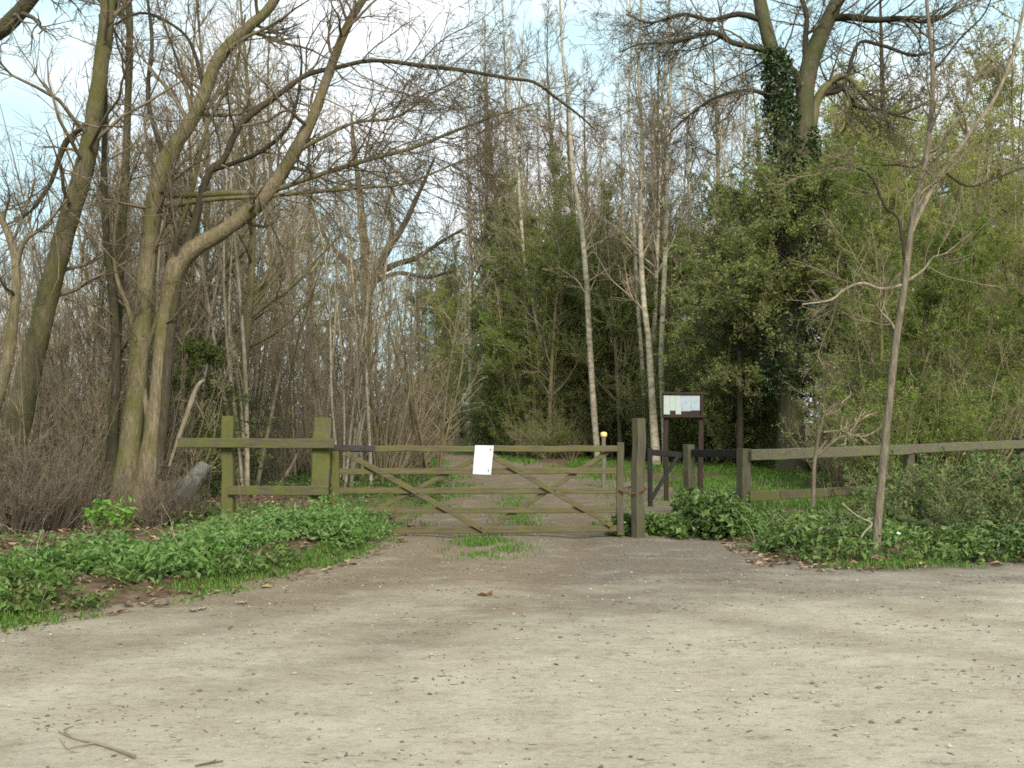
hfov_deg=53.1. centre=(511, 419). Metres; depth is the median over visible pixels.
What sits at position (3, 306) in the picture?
bare tree
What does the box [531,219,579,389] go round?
evergreen tree
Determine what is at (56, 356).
bare tree
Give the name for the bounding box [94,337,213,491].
thicket shrub
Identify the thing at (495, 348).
leafy tree
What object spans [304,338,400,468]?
thicket shrub
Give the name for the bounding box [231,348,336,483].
thicket shrub
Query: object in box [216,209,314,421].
coppice stool
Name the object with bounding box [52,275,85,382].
bare tree
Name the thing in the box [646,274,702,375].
leafy tree
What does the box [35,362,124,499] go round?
thicket shrub
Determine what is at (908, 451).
post and rail fence
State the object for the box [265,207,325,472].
sapling
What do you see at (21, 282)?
sapling
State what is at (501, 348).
sapling
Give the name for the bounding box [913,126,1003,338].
leafy tree
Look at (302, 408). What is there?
sapling
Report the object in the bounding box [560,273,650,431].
evergreen tree
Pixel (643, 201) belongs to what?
bare tree
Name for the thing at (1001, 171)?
leafy tree
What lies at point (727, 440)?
evergreen shrub
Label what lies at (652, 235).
leafy tree
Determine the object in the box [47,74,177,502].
sapling
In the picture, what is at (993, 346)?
leafy tree
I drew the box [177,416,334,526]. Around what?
post and rail fence
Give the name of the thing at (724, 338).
leafy tree
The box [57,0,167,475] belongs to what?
bare tree
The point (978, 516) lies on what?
bramble bush
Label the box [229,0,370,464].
bare tree
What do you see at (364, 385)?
thicket shrub
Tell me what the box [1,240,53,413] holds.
sapling
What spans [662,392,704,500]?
notice board
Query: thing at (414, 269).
leafy tree
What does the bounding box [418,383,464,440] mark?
thicket shrub
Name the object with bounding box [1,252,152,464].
thicket shrub
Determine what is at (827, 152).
leafy tree
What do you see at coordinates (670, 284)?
sapling
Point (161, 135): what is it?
bare tree
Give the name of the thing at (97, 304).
sapling
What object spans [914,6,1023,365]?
leafy tree
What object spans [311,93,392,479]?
sapling
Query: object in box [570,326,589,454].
sapling
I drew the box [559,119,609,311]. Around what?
birch tree
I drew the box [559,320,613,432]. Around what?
leafy tree
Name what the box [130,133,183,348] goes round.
sapling
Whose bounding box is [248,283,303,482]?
coppice stool
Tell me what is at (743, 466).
post and rail fence
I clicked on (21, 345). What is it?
thicket shrub
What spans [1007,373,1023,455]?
thicket shrub
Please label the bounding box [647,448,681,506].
kissing gate
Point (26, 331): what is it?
sapling
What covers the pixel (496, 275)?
evergreen tree
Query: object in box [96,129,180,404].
coppice stool
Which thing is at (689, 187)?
birch tree
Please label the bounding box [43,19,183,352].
bare tree
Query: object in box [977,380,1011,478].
hedge shrub
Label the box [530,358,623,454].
thicket shrub
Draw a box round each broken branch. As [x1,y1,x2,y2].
[168,379,204,465]
[277,453,297,485]
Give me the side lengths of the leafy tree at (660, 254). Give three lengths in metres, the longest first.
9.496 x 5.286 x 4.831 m
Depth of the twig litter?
7.29 m
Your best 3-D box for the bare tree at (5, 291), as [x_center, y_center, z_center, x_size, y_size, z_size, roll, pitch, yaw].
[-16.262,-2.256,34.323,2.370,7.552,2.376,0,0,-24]
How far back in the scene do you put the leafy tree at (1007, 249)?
34.43 m
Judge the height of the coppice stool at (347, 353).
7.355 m
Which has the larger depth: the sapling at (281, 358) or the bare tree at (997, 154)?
the bare tree at (997, 154)
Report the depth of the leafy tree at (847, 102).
41.07 m
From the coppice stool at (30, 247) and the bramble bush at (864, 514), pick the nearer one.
the bramble bush at (864, 514)
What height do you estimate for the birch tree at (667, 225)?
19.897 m
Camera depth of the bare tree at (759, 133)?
57.04 m
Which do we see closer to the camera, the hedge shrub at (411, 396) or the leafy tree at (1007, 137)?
the leafy tree at (1007, 137)
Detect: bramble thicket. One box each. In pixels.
[0,412,91,536]
[0,416,112,530]
[0,423,54,510]
[40,447,133,527]
[110,450,202,528]
[149,461,220,524]
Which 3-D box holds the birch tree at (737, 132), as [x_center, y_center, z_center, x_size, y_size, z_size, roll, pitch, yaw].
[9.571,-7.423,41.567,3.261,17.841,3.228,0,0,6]
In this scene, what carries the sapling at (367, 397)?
on the ground at (93, 585)
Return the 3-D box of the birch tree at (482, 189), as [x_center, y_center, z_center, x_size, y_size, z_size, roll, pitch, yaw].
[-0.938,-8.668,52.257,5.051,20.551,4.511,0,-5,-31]
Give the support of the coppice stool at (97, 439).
on the ground at (93, 585)
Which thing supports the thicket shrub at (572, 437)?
on the ground at (93, 585)
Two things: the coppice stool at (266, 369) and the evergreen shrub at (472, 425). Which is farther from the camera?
the evergreen shrub at (472, 425)
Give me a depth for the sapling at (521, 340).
44.49 m
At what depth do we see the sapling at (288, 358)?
25.25 m
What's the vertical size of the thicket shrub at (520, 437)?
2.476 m
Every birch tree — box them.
[422,28,506,445]
[434,0,519,443]
[435,26,532,444]
[442,54,514,294]
[448,127,489,311]
[461,100,531,444]
[465,0,565,233]
[474,0,569,309]
[477,0,560,456]
[484,124,530,325]
[501,121,543,307]
[503,139,545,281]
[507,71,562,241]
[514,0,651,457]
[526,110,575,306]
[549,123,593,216]
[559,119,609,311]
[572,91,626,265]
[582,0,698,464]
[583,0,677,458]
[588,125,632,269]
[593,52,649,254]
[603,0,702,417]
[607,28,683,325]
[607,118,647,235]
[615,0,719,462]
[648,21,741,315]
[654,192,681,286]
[665,67,713,296]
[678,69,745,333]
[685,60,741,281]
[712,100,758,228]
[715,19,772,224]
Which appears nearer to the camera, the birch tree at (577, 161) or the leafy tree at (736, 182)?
the leafy tree at (736, 182)
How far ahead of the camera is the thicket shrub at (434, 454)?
33.28 m
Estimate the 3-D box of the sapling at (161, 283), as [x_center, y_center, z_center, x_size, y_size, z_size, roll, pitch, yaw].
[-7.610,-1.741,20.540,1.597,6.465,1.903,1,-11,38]
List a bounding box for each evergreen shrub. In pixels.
[81,335,294,494]
[90,363,254,493]
[184,374,268,484]
[432,341,502,445]
[444,337,525,452]
[461,339,567,453]
[495,335,607,456]
[560,343,646,456]
[607,329,710,460]
[646,332,764,462]
[654,180,846,468]
[671,259,776,464]
[767,188,926,412]
[803,260,924,446]
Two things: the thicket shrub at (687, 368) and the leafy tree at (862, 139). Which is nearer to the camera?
the thicket shrub at (687, 368)
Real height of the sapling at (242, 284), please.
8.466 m
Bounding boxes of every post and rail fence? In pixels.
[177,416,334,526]
[683,444,750,512]
[748,438,1023,500]
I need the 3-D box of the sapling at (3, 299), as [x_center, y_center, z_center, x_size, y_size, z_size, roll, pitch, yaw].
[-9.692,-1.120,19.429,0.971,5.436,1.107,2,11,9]
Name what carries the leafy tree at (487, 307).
on the ground at (93, 585)
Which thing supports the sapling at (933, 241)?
on the ground at (93, 585)
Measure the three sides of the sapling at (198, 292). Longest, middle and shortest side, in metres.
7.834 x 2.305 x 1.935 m
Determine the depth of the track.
6.67 m
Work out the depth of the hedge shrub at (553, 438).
38.81 m
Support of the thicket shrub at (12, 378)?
on the ground at (93, 585)
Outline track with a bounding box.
[0,444,1023,767]
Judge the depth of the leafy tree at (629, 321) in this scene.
42.39 m
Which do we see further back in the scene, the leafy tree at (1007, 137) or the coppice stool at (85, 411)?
the leafy tree at (1007, 137)
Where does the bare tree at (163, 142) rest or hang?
on the ground at (93, 585)
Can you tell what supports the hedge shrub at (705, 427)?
on the ground at (93, 585)
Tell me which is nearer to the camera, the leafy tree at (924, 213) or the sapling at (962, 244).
the sapling at (962, 244)
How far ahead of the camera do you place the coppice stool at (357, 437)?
22.66 m
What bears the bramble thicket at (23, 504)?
on the ground at (93, 585)
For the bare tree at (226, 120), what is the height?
15.958 m
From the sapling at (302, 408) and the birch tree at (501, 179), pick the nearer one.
the sapling at (302, 408)
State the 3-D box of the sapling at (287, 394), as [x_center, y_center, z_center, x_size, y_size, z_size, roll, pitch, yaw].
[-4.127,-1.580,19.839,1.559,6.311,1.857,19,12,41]
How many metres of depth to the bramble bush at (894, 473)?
15.95 m
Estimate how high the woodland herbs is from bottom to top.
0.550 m
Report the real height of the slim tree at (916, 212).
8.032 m
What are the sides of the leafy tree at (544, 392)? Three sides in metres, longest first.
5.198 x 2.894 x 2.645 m
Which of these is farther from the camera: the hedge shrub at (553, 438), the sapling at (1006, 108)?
the hedge shrub at (553, 438)
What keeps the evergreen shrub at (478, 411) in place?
on the ground at (93, 585)
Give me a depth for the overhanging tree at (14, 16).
9.43 m
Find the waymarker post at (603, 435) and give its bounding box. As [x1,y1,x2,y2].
[600,432,606,487]
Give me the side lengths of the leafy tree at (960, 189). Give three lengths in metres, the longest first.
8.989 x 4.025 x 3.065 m
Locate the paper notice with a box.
[473,445,493,474]
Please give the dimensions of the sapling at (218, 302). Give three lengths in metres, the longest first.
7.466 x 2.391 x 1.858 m
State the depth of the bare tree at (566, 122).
46.49 m
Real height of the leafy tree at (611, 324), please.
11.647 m
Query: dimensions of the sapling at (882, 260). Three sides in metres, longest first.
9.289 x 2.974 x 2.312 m
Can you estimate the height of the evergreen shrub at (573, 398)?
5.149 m
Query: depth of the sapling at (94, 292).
22.77 m
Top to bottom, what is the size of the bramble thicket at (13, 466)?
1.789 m
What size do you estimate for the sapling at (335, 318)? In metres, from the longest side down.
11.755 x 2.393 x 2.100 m
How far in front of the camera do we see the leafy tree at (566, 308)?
43.65 m
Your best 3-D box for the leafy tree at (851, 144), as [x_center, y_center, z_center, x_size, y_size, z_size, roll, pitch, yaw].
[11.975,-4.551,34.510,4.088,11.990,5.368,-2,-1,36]
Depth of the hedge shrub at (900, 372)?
25.96 m
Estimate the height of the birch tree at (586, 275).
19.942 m
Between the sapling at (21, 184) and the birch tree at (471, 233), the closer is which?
the sapling at (21, 184)
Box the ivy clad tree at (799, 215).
[568,0,1016,473]
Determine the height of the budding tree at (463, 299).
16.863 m
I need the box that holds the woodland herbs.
[18,460,453,527]
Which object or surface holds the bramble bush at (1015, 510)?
on the ground at (93, 585)
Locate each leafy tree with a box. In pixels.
[207,245,268,432]
[240,316,270,409]
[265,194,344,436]
[297,275,351,414]
[299,223,390,420]
[384,249,458,401]
[386,227,465,439]
[397,267,468,403]
[397,277,449,403]
[419,277,467,422]
[420,225,474,440]
[421,313,467,439]
[423,314,472,426]
[426,239,481,433]
[428,278,473,441]
[431,249,472,435]
[453,159,549,453]
[456,256,536,415]
[456,291,481,440]
[460,296,486,442]
[476,165,562,452]
[478,257,576,457]
[481,234,585,399]
[482,247,584,454]
[492,139,617,456]
[502,255,596,416]
[505,331,571,454]
[510,167,588,392]
[518,337,587,456]
[524,163,650,454]
[524,222,642,453]
[526,234,629,453]
[527,236,637,455]
[529,211,667,456]
[538,233,667,443]
[556,151,660,441]
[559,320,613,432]
[563,233,682,454]
[591,231,699,417]
[630,224,685,358]
[635,171,681,448]
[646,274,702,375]
[656,242,772,463]
[659,159,721,316]
[667,172,727,320]
[669,337,728,390]
[686,167,812,362]
[690,243,829,463]
[691,225,754,460]
[695,230,775,421]
[774,62,904,387]
[776,42,892,440]
[789,130,986,483]
[803,143,980,414]
[804,123,861,394]
[807,193,931,391]
[810,104,924,375]
[811,107,899,360]
[813,69,920,354]
[818,192,1009,428]
[830,162,954,341]
[835,52,954,289]
[839,62,955,360]
[851,204,1023,429]
[864,88,996,390]
[866,119,1023,408]
[872,66,1021,389]
[901,210,1023,408]
[904,147,968,302]
[911,188,1014,366]
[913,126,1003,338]
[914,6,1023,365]
[922,128,1023,377]
[935,225,1023,425]
[936,80,1022,321]
[939,130,1023,356]
[957,1,1023,352]
[958,129,1023,391]
[959,172,1023,370]
[959,304,1023,422]
[971,204,1023,395]
[975,215,1023,384]
[993,96,1023,216]
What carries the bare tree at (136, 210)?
on the ground at (93, 585)
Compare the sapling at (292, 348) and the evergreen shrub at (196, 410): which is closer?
the evergreen shrub at (196, 410)
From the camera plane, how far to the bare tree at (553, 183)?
58.43 m
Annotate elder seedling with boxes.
[74,494,138,536]
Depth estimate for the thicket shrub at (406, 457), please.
27.38 m
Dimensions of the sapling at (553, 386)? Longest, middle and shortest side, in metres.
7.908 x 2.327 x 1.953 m
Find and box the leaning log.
[166,461,210,522]
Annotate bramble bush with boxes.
[819,501,887,524]
[825,460,962,509]
[850,458,1005,522]
[865,446,1023,514]
[883,498,977,537]
[914,452,1023,518]
[923,485,1021,528]
[943,449,1023,508]
[953,482,1023,529]
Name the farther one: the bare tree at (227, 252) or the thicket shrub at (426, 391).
the thicket shrub at (426, 391)
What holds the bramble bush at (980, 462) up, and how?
on the ground at (93, 585)
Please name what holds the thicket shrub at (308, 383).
on the ground at (93, 585)
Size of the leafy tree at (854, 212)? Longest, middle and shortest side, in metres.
7.144 x 3.977 x 3.634 m
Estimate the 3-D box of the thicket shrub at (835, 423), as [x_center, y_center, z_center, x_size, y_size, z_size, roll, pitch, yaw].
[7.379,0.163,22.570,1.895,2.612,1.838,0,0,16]
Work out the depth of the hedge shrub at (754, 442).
33.41 m
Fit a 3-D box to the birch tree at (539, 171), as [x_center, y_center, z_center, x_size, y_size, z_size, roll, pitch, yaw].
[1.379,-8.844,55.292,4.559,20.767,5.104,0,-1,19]
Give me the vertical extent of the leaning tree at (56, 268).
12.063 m
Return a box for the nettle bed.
[0,493,400,616]
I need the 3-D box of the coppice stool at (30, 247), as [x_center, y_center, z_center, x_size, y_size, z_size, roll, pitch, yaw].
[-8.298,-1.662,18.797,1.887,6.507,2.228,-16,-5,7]
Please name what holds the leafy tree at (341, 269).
on the ground at (93, 585)
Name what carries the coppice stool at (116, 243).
on the ground at (93, 585)
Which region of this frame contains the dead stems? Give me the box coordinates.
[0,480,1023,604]
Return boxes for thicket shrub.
[0,220,138,464]
[0,293,82,439]
[0,303,121,520]
[0,322,60,445]
[0,340,90,500]
[0,388,69,500]
[0,404,55,482]
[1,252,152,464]
[29,315,143,502]
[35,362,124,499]
[60,332,207,494]
[63,388,198,486]
[68,346,213,485]
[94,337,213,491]
[212,366,297,477]
[222,277,358,472]
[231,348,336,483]
[238,327,327,438]
[249,331,354,456]
[274,359,360,475]
[281,356,381,476]
[297,275,452,467]
[300,369,373,477]
[303,318,414,468]
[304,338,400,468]
[328,297,461,474]
[381,340,470,465]
[399,349,465,437]
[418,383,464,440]
[498,403,546,458]
[525,399,571,458]
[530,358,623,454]
[530,366,603,454]
[543,399,592,459]
[547,407,592,457]
[587,413,623,456]
[599,337,690,460]
[624,410,649,447]
[643,362,691,460]
[646,326,753,462]
[673,337,776,464]
[771,325,907,487]
[779,341,920,486]
[802,375,874,481]
[804,316,953,435]
[909,317,1023,478]
[947,308,1023,478]
[982,358,1022,437]
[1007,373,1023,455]
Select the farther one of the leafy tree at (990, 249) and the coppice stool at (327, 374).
the coppice stool at (327, 374)
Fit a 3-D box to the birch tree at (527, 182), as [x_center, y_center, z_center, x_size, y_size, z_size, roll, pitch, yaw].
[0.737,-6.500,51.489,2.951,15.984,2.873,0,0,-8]
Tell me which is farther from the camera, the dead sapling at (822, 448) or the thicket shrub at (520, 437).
the thicket shrub at (520, 437)
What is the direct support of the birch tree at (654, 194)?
on the ground at (93, 585)
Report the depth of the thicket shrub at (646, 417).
37.62 m
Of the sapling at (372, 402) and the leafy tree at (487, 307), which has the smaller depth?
the sapling at (372, 402)
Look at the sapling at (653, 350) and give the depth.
40.10 m
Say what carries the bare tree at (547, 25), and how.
on the ground at (93, 585)
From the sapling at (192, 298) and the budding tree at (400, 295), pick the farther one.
the budding tree at (400, 295)
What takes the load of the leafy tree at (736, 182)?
on the ground at (93, 585)
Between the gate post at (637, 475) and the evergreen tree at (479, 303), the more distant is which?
the evergreen tree at (479, 303)
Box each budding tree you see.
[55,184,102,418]
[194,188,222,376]
[291,237,342,371]
[378,277,413,390]
[380,293,409,377]
[391,282,427,389]
[446,202,487,439]
[817,53,867,364]
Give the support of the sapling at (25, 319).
on the ground at (93, 585)
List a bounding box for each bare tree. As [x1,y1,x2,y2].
[0,37,173,410]
[0,173,24,330]
[0,231,80,438]
[0,242,50,357]
[0,244,20,364]
[0,254,10,420]
[29,183,105,449]
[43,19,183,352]
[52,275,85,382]
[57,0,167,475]
[63,131,151,353]
[77,84,200,298]
[88,0,329,416]
[93,46,236,477]
[100,0,255,413]
[130,84,202,284]
[133,118,220,326]
[158,0,384,480]
[174,41,325,413]
[182,144,272,378]
[200,50,352,457]
[210,219,269,369]
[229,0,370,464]
[246,77,403,433]
[447,100,553,292]
[450,33,569,323]
[513,0,647,306]
[534,47,646,300]
[539,145,569,241]
[540,58,681,282]
[568,104,628,231]
[594,9,706,330]
[614,55,734,240]
[614,165,672,338]
[646,11,768,289]
[654,170,697,314]
[671,183,686,297]
[706,88,773,200]
[707,61,798,349]
[736,0,1017,283]
[939,65,1023,344]
[942,97,1017,295]
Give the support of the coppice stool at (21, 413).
on the ground at (93, 585)
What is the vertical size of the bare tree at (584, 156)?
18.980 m
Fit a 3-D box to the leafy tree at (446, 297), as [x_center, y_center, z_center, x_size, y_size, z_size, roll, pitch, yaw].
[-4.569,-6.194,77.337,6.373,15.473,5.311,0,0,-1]
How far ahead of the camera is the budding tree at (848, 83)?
48.92 m
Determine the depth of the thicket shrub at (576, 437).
38.88 m
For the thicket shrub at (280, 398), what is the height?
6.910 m
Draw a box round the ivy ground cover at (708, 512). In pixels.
[604,485,1023,567]
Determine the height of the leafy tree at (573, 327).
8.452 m
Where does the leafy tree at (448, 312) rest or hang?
on the ground at (93, 585)
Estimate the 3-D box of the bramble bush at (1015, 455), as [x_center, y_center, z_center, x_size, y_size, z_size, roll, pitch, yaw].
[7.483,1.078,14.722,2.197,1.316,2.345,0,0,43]
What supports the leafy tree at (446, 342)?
on the ground at (93, 585)
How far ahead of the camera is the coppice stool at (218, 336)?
21.95 m
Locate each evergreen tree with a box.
[453,220,537,401]
[456,266,531,432]
[463,202,500,444]
[466,178,531,452]
[505,212,560,429]
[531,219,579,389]
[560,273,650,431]
[577,234,651,338]
[620,260,699,373]
[636,257,734,384]
[637,239,699,387]
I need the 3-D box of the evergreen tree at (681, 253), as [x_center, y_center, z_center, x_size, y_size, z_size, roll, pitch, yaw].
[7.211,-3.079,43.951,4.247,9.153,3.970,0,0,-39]
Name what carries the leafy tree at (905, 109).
on the ground at (93, 585)
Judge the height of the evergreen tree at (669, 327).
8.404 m
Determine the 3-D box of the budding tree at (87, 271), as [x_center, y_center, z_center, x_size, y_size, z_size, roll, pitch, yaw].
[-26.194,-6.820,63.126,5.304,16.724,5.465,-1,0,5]
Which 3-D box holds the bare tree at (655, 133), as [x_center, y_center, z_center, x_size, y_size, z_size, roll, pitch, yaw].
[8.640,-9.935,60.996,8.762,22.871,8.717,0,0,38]
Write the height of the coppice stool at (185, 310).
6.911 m
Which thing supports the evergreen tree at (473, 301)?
on the ground at (93, 585)
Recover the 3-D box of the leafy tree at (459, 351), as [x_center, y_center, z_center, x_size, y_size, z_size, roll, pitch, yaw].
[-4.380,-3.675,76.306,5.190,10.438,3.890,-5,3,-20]
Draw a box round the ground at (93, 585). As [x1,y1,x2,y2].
[0,423,1023,621]
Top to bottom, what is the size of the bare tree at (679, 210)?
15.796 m
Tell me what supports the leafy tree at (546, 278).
on the ground at (93, 585)
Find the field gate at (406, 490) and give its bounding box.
[331,442,623,534]
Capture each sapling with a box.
[0,69,69,390]
[0,184,55,353]
[0,243,20,346]
[0,244,46,380]
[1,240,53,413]
[4,245,57,361]
[8,207,79,455]
[10,236,66,492]
[27,49,197,445]
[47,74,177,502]
[55,177,126,390]
[68,314,96,446]
[73,105,140,375]
[81,181,189,396]
[89,121,200,361]
[127,129,219,453]
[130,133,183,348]
[132,132,218,455]
[151,64,247,497]
[178,172,237,383]
[183,1,293,470]
[183,205,284,399]
[197,171,272,481]
[199,138,266,481]
[201,190,236,402]
[205,161,278,401]
[211,95,357,485]
[216,146,347,485]
[250,216,322,473]
[250,259,338,461]
[251,180,367,484]
[263,225,343,475]
[263,244,312,468]
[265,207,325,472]
[298,215,395,400]
[303,54,379,417]
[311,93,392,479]
[312,110,458,484]
[328,170,409,483]
[340,71,430,487]
[476,277,533,455]
[507,316,536,452]
[508,276,530,454]
[514,257,541,423]
[533,256,582,428]
[542,303,573,420]
[544,187,598,429]
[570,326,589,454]
[585,294,623,431]
[633,317,665,416]
[656,242,680,388]
[741,116,832,402]
[811,391,883,506]
[848,146,925,367]
[863,151,928,372]
[911,187,984,376]
[930,166,1022,360]
[969,55,1023,271]
[981,68,1023,363]
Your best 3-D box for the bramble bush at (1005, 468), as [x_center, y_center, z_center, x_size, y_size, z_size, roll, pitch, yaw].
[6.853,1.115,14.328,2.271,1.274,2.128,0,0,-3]
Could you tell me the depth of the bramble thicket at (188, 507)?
14.85 m
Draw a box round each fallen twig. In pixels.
[58,725,135,758]
[195,759,222,766]
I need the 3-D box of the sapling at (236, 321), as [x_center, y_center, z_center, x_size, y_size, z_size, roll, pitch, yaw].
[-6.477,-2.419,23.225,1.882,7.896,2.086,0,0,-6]
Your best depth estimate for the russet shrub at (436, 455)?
39.83 m
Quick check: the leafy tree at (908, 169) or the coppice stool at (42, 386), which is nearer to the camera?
the coppice stool at (42, 386)
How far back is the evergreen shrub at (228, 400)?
22.97 m
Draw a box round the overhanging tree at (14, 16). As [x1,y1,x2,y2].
[0,0,100,77]
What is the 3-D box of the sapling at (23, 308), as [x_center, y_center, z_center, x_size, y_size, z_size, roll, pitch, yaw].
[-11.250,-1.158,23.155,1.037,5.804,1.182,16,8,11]
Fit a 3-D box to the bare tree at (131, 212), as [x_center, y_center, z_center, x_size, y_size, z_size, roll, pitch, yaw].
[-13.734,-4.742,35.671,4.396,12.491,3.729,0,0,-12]
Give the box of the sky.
[0,0,1023,422]
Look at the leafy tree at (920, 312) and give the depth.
21.09 m
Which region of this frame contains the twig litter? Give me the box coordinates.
[4,541,1019,764]
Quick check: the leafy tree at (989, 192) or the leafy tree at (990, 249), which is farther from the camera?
the leafy tree at (989, 192)
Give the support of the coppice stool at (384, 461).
on the ground at (93, 585)
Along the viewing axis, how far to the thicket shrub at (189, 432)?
16.98 m
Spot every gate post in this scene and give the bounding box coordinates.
[309,417,332,509]
[631,418,645,537]
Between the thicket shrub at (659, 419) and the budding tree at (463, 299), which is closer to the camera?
the thicket shrub at (659, 419)
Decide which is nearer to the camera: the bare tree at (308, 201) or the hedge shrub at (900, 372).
the hedge shrub at (900, 372)
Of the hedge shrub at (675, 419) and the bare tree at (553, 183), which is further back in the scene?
the bare tree at (553, 183)
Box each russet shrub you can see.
[382,400,447,460]
[423,416,458,459]
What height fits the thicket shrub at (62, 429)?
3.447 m
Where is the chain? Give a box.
[618,486,646,494]
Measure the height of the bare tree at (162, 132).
9.559 m
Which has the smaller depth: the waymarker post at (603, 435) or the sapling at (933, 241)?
the waymarker post at (603, 435)
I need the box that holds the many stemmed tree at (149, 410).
[49,0,672,525]
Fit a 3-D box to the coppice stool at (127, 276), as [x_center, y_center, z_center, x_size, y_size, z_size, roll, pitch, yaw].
[-6.242,-2.097,16.960,2.150,7.416,2.539,-2,8,16]
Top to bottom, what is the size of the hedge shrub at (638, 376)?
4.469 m
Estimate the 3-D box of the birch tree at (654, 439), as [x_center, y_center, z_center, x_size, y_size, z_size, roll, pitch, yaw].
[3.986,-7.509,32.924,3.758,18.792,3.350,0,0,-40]
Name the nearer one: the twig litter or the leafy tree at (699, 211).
the twig litter
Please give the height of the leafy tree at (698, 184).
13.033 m
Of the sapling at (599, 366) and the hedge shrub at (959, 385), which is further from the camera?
the sapling at (599, 366)
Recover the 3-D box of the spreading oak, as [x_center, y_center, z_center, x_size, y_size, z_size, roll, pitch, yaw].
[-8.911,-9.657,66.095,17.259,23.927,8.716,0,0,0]
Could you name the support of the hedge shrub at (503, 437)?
on the ground at (93, 585)
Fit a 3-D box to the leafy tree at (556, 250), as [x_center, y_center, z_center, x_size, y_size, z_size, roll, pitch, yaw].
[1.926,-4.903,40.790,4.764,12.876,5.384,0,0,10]
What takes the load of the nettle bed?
on the ground at (93, 585)
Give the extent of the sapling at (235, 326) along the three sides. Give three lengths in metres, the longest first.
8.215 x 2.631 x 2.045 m
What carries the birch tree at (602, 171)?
on the ground at (93, 585)
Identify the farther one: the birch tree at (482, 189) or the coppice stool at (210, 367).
the birch tree at (482, 189)
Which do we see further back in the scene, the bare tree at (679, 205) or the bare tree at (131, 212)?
the bare tree at (679, 205)
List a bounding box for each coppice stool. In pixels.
[0,150,106,487]
[0,244,63,486]
[0,287,35,433]
[0,292,60,530]
[1,186,106,481]
[14,312,141,527]
[18,315,56,480]
[19,282,127,522]
[35,269,134,506]
[43,208,122,424]
[47,61,204,434]
[53,321,82,468]
[59,143,209,415]
[65,62,205,491]
[75,111,152,409]
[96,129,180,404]
[104,302,220,437]
[133,89,274,469]
[147,335,240,496]
[152,292,242,463]
[164,0,313,495]
[166,207,224,399]
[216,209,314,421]
[231,140,345,479]
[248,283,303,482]
[276,263,400,466]
[281,202,374,443]
[288,297,369,429]
[290,144,407,485]
[297,199,441,434]
[322,258,423,467]
[340,238,435,477]
[354,210,505,475]
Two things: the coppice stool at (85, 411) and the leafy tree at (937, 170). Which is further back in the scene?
the leafy tree at (937, 170)
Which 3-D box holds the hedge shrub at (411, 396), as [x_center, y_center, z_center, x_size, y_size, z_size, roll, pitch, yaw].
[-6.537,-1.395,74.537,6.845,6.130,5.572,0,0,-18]
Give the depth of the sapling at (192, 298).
18.96 m
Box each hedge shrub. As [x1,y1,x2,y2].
[382,369,465,441]
[414,372,476,441]
[464,379,543,457]
[519,412,574,458]
[574,356,640,437]
[603,415,648,456]
[617,351,691,433]
[637,374,720,461]
[638,336,774,462]
[654,347,774,461]
[655,381,733,455]
[673,375,776,463]
[743,395,822,462]
[803,343,944,446]
[805,359,867,470]
[810,360,942,470]
[822,379,967,485]
[823,349,1006,470]
[839,335,981,439]
[867,380,1023,492]
[890,389,1023,480]
[899,338,1019,424]
[902,341,1022,421]
[906,359,1023,478]
[918,358,1023,478]
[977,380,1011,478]
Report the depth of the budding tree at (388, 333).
83.13 m
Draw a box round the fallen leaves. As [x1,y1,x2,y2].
[0,481,1004,766]
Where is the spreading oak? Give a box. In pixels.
[263,80,482,427]
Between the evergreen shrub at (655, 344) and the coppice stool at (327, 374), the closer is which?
the coppice stool at (327, 374)
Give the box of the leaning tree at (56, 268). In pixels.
[0,0,252,527]
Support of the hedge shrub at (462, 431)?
on the ground at (93, 585)
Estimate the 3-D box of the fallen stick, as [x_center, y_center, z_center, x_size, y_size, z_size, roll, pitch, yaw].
[4.011,1.321,11.900,0.363,0.703,0.029,0,0,0]
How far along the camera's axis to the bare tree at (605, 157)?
60.80 m
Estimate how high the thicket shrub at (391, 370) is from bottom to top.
6.554 m
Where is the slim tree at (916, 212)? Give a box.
[763,0,1023,550]
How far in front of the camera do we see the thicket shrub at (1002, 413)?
20.26 m
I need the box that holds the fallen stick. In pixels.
[842,503,872,546]
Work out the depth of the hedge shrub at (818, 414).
30.52 m
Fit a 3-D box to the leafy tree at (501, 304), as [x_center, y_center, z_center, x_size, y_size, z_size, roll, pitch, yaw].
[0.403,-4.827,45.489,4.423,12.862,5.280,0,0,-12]
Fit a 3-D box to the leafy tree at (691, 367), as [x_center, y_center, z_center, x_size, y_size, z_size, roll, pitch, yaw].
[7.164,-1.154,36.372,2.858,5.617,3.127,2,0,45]
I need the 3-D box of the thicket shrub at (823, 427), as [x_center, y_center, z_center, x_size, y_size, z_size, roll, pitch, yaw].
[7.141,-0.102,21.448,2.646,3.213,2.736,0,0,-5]
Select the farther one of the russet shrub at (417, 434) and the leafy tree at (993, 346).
the russet shrub at (417, 434)
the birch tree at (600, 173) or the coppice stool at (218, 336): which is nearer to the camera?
the coppice stool at (218, 336)
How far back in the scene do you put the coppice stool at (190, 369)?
22.41 m
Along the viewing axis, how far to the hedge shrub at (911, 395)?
20.66 m
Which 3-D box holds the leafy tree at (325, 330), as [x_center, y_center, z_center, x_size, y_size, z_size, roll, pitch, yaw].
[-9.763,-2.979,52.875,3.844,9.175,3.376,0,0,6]
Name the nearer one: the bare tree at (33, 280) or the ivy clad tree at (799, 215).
the ivy clad tree at (799, 215)
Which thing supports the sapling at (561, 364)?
on the ground at (93, 585)
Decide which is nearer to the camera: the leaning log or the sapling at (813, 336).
the leaning log
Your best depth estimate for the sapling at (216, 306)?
30.08 m

